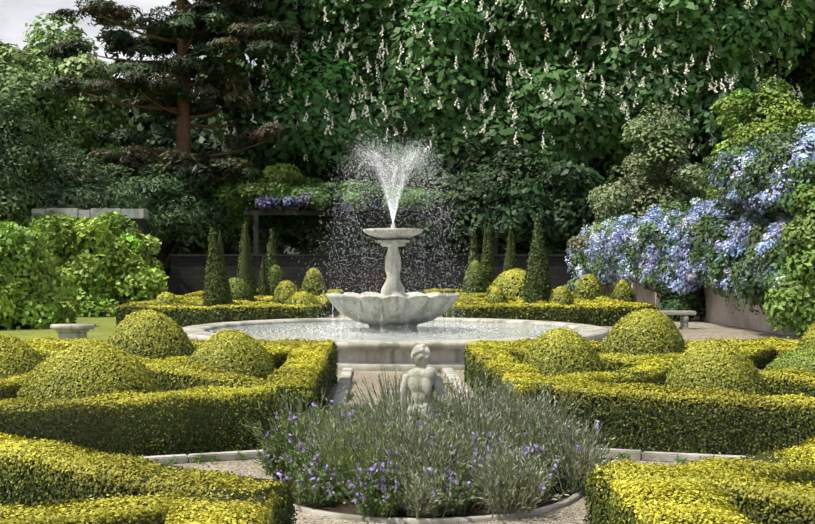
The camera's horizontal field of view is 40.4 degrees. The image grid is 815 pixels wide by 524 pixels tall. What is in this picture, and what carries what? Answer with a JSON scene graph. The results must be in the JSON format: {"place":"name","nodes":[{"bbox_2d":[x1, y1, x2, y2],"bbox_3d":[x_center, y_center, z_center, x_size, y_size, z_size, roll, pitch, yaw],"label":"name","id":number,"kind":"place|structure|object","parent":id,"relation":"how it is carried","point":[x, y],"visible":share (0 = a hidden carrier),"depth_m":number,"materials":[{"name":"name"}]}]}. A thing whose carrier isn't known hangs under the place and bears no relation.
{"place":"outdoors","nodes":[
{"label":"outdoors","id":0,"kind":"place"},
{"bbox_2d":[201,212,552,306],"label":"cone topiaries","id":1,"kind":"object","parent":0,"point":[254,289],"depth_m":32.97,"materials":[{"name":"green plant"}]},
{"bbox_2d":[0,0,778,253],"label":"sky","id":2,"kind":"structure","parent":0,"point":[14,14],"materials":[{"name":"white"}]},
{"bbox_2d":[0,285,802,343],"bbox_3d":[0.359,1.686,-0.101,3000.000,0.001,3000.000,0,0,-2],"label":"ground","id":3,"kind":"structure","parent":0,"point":[104,328],"depth_m":27.93,"materials":[{"name":"green plant"}]},
{"bbox_2d":[0,91,67,224],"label":"yew tree","id":4,"kind":"object","parent":3,"relation":"on","point":[22,158],"depth_m":45.42,"materials":[{"name":"green plant"}]},
{"bbox_2d":[0,225,81,329],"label":"shrub","id":5,"kind":"object","parent":3,"relation":"on","point":[32,286],"visible":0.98,"depth_m":28.76,"materials":[{"name":"green plant"}]},
{"bbox_2d":[0,39,104,175],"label":"tree","id":6,"kind":"object","parent":3,"relation":"on","point":[62,121],"visible":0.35,"depth_m":55.28,"materials":[{"name":"green plant"}]},
{"bbox_2d":[50,324,94,343],"bbox_3d":[-6.813,1.491,22.497,0.900,0.460,0.450,0,0,-2],"label":"stone urn","id":7,"kind":"object","parent":3,"relation":"on","point":[73,331],"visible":0.75,"depth_m":22.37,"materials":[{"name":"stone"}]},
{"bbox_2d":[20,12,133,165],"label":"tree","id":8,"kind":"object","parent":3,"relation":"on","point":[106,115],"visible":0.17,"depth_m":67.25,"materials":[{"name":"green plant"}]},
{"bbox_2d":[0,141,160,236],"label":"shrub","id":9,"kind":"object","parent":3,"relation":"on","point":[85,189],"depth_m":47.50,"materials":[{"name":"green plant"}]},
{"bbox_2d":[0,211,168,317],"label":"shrub","id":10,"kind":"object","parent":3,"relation":"on","point":[100,261],"depth_m":36.08,"materials":[{"name":"green plant"}]},
{"bbox_2d":[32,208,147,303],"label":"wall","id":11,"kind":"structure","parent":3,"relation":"on","point":[139,217],"depth_m":45.50,"materials":[{"name":"stone"}]},
{"bbox_2d":[102,158,233,297],"bbox_3d":[-12.483,-1.605,53.269,8.240,6.933,6.605,0,0,-2],"label":"shrub","id":12,"kind":"object","parent":3,"relation":"on","point":[164,193],"depth_m":51.94,"materials":[{"name":"green plant"}]},
{"bbox_2d":[32,0,306,291],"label":"pine tree","id":13,"kind":"object","parent":3,"relation":"on","point":[230,29],"depth_m":54.30,"materials":[{"name":"green plant"}]},
{"bbox_2d":[102,76,248,284],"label":"tree","id":14,"kind":"object","parent":3,"relation":"on","point":[163,132],"depth_m":78.50,"materials":[{"name":"green plant"}]},
{"bbox_2d":[147,173,272,249],"bbox_3d":[-10.307,-1.450,56.789,8.274,6.588,7.532,0,0,-2],"label":"shrub","id":15,"kind":"object","parent":3,"relation":"on","point":[243,218],"visible":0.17,"depth_m":54.37,"materials":[{"name":"green plant"}]},
{"bbox_2d":[210,163,323,251],"bbox_3d":[-6.846,-1.575,55.329,6.236,6.783,5.379,0,0,-2],"label":"acer tree","id":16,"kind":"object","parent":3,"relation":"on","point":[281,178],"depth_m":53.79,"materials":[{"name":"green plant"}]},
{"bbox_2d":[219,70,336,179],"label":"tree","id":17,"kind":"object","parent":3,"relation":"on","point":[221,112],"depth_m":78.47,"materials":[{"name":"green plant"}]},
{"bbox_2d":[168,254,577,294],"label":"back wall","id":18,"kind":"structure","parent":3,"relation":"on","point":[188,274],"depth_m":49.85,"materials":[{"name":"stone"}]},
{"bbox_2d":[243,207,506,253],"bbox_3d":[-1.550,-0.409,54.219,12.600,4.360,3.700,0,0,-2],"label":"pergola","id":19,"kind":"object","parent":3,"relation":"on","point":[282,212],"visible":0.4,"depth_m":52.71,"materials":[{"name":"brown wood"}]},
{"bbox_2d":[246,179,460,215],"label":"wisteria vine","id":20,"kind":"object","parent":19,"relation":"on","point":[322,197],"visible":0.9,"depth_m":52.31,"materials":[{"name":"green plant"}]},
{"bbox_2d":[0,260,814,399],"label":"topiary domes","id":21,"kind":"structure","parent":3,"relation":"on","point":[141,372],"depth_m":12.57,"materials":[{"name":"green plant"}]},
{"bbox_2d":[147,170,706,282],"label":"wall","id":22,"kind":"structure","parent":3,"relation":"on","point":[289,232],"depth_m":55.02,"materials":[{"name":"black"}]},
{"bbox_2d":[281,167,421,251],"bbox_3d":[-2.841,-1.721,59.458,13.868,7.124,12.648,0,0,-2],"label":"shrub","id":23,"kind":"object","parent":22,"relation":"attached to","point":[355,222],"depth_m":54.87,"materials":[{"name":"green plant"}]},
{"bbox_2d":[372,134,638,249],"bbox_3d":[5.223,-2.413,58.079,14.267,8.513,11.934,0,0,-2],"label":"shrub","id":24,"kind":"object","parent":22,"relation":"attached to","point":[530,190],"depth_m":53.35,"materials":[{"name":"green plant"}]},
{"bbox_2d":[196,0,737,119],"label":"chestnut tree","id":25,"kind":"object","parent":3,"relation":"on","point":[446,32],"depth_m":57.36,"materials":[{"name":"green plant"}]},
{"bbox_2d":[212,46,407,182],"bbox_3d":[-4.229,-8.218,59.966,13.288,8.020,10.181,0,0,-2],"label":"tree","id":26,"kind":"object","parent":25,"relation":"attached to","point":[314,143],"visible":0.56,"depth_m":56.58,"materials":[{"name":"green plant"}]},
{"bbox_2d":[221,36,418,181],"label":"flower clusters","id":27,"kind":"object","parent":26,"relation":"attached to","point":[305,117],"visible":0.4,"depth_m":56.23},
{"bbox_2d":[337,72,568,187],"bbox_3d":[2.599,-6.893,59.282,11.909,7.663,13.212,0,0,-42],"label":"tree foliage","id":28,"kind":"object","parent":25,"relation":"attached to","point":[448,128],"visible":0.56,"depth_m":56.25,"materials":[{"name":"green plant"}]},
{"bbox_2d":[341,67,581,175],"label":"tree blossoms","id":29,"kind":"object","parent":28,"relation":"attached to","point":[469,118],"visible":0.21,"depth_m":56.10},
{"bbox_2d":[217,0,776,112],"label":"flower clusters","id":30,"kind":"object","parent":25,"relation":"attached to","point":[400,50],"visible":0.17,"depth_m":56.75,"materials":[{"name":"plant"}]},
{"bbox_2d":[485,48,706,184],"bbox_3d":[9.987,-7.530,58.919,12.939,7.864,9.551,0,0,-2],"label":"tree","id":31,"kind":"object","parent":25,"relation":"attached to","point":[595,140],"visible":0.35,"depth_m":55.91,"materials":[{"name":"green plant"}]},
{"bbox_2d":[483,41,706,155],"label":"flower clusters","id":32,"kind":"object","parent":31,"relation":"attached to","point":[584,99],"visible":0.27,"depth_m":55.68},
{"bbox_2d":[492,61,777,94],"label":"flower clusters","id":33,"kind":"object","parent":25,"relation":"attached to","point":[535,66],"visible":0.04,"depth_m":58.27,"materials":[{"name":"white plant"}]},
{"bbox_2d":[463,35,711,150],"bbox_3d":[9.700,-9.420,70.603,27.784,22.522,24.320,0,0,-2],"label":"chestnut tree","id":34,"kind":"object","parent":3,"relation":"on","point":[506,68],"depth_m":59.11,"materials":[{"name":"green plant"}]},
{"bbox_2d":[577,214,632,285],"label":"ceanothus shrub","id":35,"kind":"object","parent":3,"relation":"on","point":[601,272],"visible":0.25,"depth_m":43.29,"materials":[{"name":"blue plant"}]},
{"bbox_2d":[564,101,716,297],"bbox_3d":[10.417,-2.198,45.904,7.988,8.658,6.454,0,0,-2],"label":"pale shrub","id":36,"kind":"object","parent":3,"relation":"on","point":[619,199],"depth_m":45.06,"materials":[{"name":"green plant"}]},
{"bbox_2d":[472,0,814,103],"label":"chestnut tree","id":37,"kind":"object","parent":3,"relation":"on","point":[764,22],"depth_m":55.08,"materials":[{"name":"green plant"}]},
{"bbox_2d":[476,0,814,83],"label":"tree blossoms","id":38,"kind":"object","parent":37,"relation":"attached to","point":[711,9],"visible":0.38,"depth_m":54.67,"materials":[{"name":"plant"}]},
{"bbox_2d":[616,55,814,167],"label":"tree foliage","id":39,"kind":"object","parent":37,"relation":"attached to","point":[696,104],"visible":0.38,"depth_m":54.20,"materials":[{"name":"green plant"}]},
{"bbox_2d":[612,39,814,155],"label":"tree blossoms","id":40,"kind":"object","parent":39,"relation":"attached to","point":[714,88],"visible":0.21,"depth_m":53.81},
{"bbox_2d":[599,148,708,191],"bbox_3d":[11.419,-3.466,61.897,11.028,10.596,8.916,0,0,-2],"label":"tree","id":41,"kind":"object","parent":3,"relation":"on","point":[660,179],"depth_m":58.65,"materials":[{"name":"green plant"}]},
{"bbox_2d":[604,278,797,334],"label":"pink wall","id":42,"kind":"structure","parent":3,"relation":"on","point":[718,310],"depth_m":30.50,"materials":[{"name":"grey stone"}]},
{"bbox_2d":[594,205,662,285],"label":"ceanothus shrub","id":43,"kind":"object","parent":42,"relation":"on","point":[622,271],"visible":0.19,"depth_m":39.53,"materials":[{"name":"blue plant"}]},
{"bbox_2d":[615,201,690,292],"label":"ceanothus shrub","id":44,"kind":"object","parent":42,"relation":"on","point":[645,229],"visible":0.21,"depth_m":35.95,"materials":[{"name":"blue plant"}]},
{"bbox_2d":[691,204,773,299],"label":"ceanothus shrub","id":45,"kind":"object","parent":42,"relation":"on","point":[706,270],"visible":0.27,"depth_m":28.28,"materials":[{"name":"blue plant"}]},
{"bbox_2d":[693,129,796,217],"bbox_3d":[8.772,-2.181,27.711,2.927,2.217,4.106,0,0,-2],"label":"ceanothus shrub","id":46,"kind":"object","parent":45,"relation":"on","point":[724,168],"visible":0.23,"depth_m":27.53,"materials":[{"name":"blue plant"}]},
{"bbox_2d":[715,205,805,314],"bbox_3d":[8.820,-0.209,26.480,2.702,2.971,3.855,0,0,-2],"label":"ceanothus shrub","id":47,"kind":"object","parent":42,"relation":"on","point":[756,229],"visible":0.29,"depth_m":26.13,"materials":[{"name":"blue plant"}]},
{"bbox_2d":[700,49,814,190],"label":"tree","id":48,"kind":"object","parent":3,"relation":"on","point":[811,99],"visible":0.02,"depth_m":78.33,"materials":[{"name":"green plant"}]},
{"bbox_2d":[701,76,814,216],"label":"gold shrub","id":49,"kind":"object","parent":3,"relation":"on","point":[778,115],"visible":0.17,"depth_m":39.89,"materials":[{"name":"green plant"}]},
{"bbox_2d":[763,185,814,340],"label":"shrub","id":50,"kind":"object","parent":3,"relation":"on","point":[792,307],"visible":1,"depth_m":22.75,"materials":[{"name":"green plant"}]},
{"bbox_2d":[730,121,814,218],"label":"ceanothus shrub","id":51,"kind":"object","parent":50,"relation":"on","point":[792,160],"visible":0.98,"depth_m":24.50,"materials":[{"name":"blue plant"}]},
{"bbox_2d":[732,214,814,300],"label":"ceanothus shrub","id":52,"kind":"object","parent":50,"relation":"on","point":[771,256],"visible":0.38,"depth_m":24.44,"materials":[{"name":"blue plant"}]},
{"bbox_2d":[164,309,799,523],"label":"gravel path","id":53,"kind":"structure","parent":0,"point":[575,512],"depth_m":12.76,"materials":[{"name":"beige gravel"}]},
{"bbox_2d":[180,317,608,370],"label":"pool wall","id":54,"kind":"structure","parent":53,"relation":"on","point":[371,355],"depth_m":17.56,"materials":[{"name":"stone"}]},
{"bbox_2d":[206,321,577,339],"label":"pool water","id":55,"kind":"structure","parent":54,"relation":"in","point":[280,331],"depth_m":21.22,"materials":[{"name":"grey liquid"}]},
{"bbox_2d":[326,224,459,331],"bbox_3d":[-0.281,0.465,21.491,2.610,2.390,2.610,0,0,-2],"label":"fountain","id":56,"kind":"object","parent":55,"relation":"in","point":[416,308],"visible":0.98,"depth_m":20.92,"materials":[{"name":"white stone"}]},
{"bbox_2d":[263,125,505,338],"bbox_3d":[-0.145,-0.767,21.582,6.551,4.178,5.959,0,0,-2],"label":"fountain spray","id":57,"kind":"object","parent":56,"relation":"on","point":[390,204],"visible":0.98,"depth_m":21.44,"materials":[{"name":"white liquid"}]},
{"bbox_2d":[0,288,814,523],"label":"hedge","id":58,"kind":"object","parent":53,"relation":"on","point":[697,477],"depth_m":9.57,"materials":[{"name":"green plant"}]},
{"bbox_2d":[127,369,714,465],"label":"weed leaves","id":59,"kind":"object","parent":53,"relation":"on","point":[350,398],"visible":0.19,"depth_m":9.30,"materials":[{"name":"green plant"}]},
{"bbox_2d":[275,475,574,517],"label":"bed soil","id":60,"kind":"structure","parent":53,"relation":"on","point":[340,507],"depth_m":7.54,"materials":[{"name":"brown soil"}]},
{"bbox_2d":[400,344,444,431],"bbox_3d":[0.109,1.143,8.346,0.380,1.051,0.380,0,0,-2],"label":"putto statue","id":61,"kind":"object","parent":60,"relation":"on","point":[430,381],"visible":0.5,"depth_m":8.29,"materials":[{"name":"stone"}]},
{"bbox_2d":[232,367,630,519],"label":"bed plants","id":62,"kind":"object","parent":60,"relation":"on","point":[501,488],"depth_m":7.83,"materials":[{"name":"green plant"}]},
{"bbox_2d":[192,373,676,523],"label":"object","id":63,"kind":"object","parent":53,"relation":"on","point":[374,399],"visible":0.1,"depth_m":9.15,"materials":[{"name":"brown plant"}]},
{"bbox_2d":[141,368,745,523],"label":"kerb stones","id":64,"kind":"object","parent":53,"relation":"on","point":[345,377],"visible":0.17,"depth_m":9.31,"materials":[{"name":"grey stone"}]},
{"bbox_2d":[660,311,696,328],"bbox_3d":[6.665,1.496,28.498,1.460,0.470,0.460,0,0,-2],"label":"bench","id":65,"kind":"object","parent":53,"relation":"on","point":[684,318],"visible":0.56,"depth_m":28.30,"materials":[{"name":"stone"}]},
{"bbox_2d":[654,277,705,321],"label":"shrub","id":66,"kind":"object","parent":53,"relation":"on","point":[676,301],"depth_m":32.24,"materials":[{"name":"green plant"}]},
{"bbox_2d":[644,200,711,294],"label":"ceanothus shrub","id":67,"kind":"object","parent":66,"relation":"in","point":[667,271],"visible":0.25,"depth_m":33.00,"materials":[{"name":"blue plant"}]},
{"bbox_2d":[666,193,736,297],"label":"ceanothus shrub","id":68,"kind":"object","parent":66,"relation":"in","point":[693,238],"visible":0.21,"depth_m":30.66,"materials":[{"name":"blue plant"}]},
{"bbox_2d":[565,222,598,280],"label":"ceanothus shrub","id":69,"kind":"object","parent":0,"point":[579,272],"visible":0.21,"depth_m":47.75,"materials":[{"name":"blue plant"}]}
]}

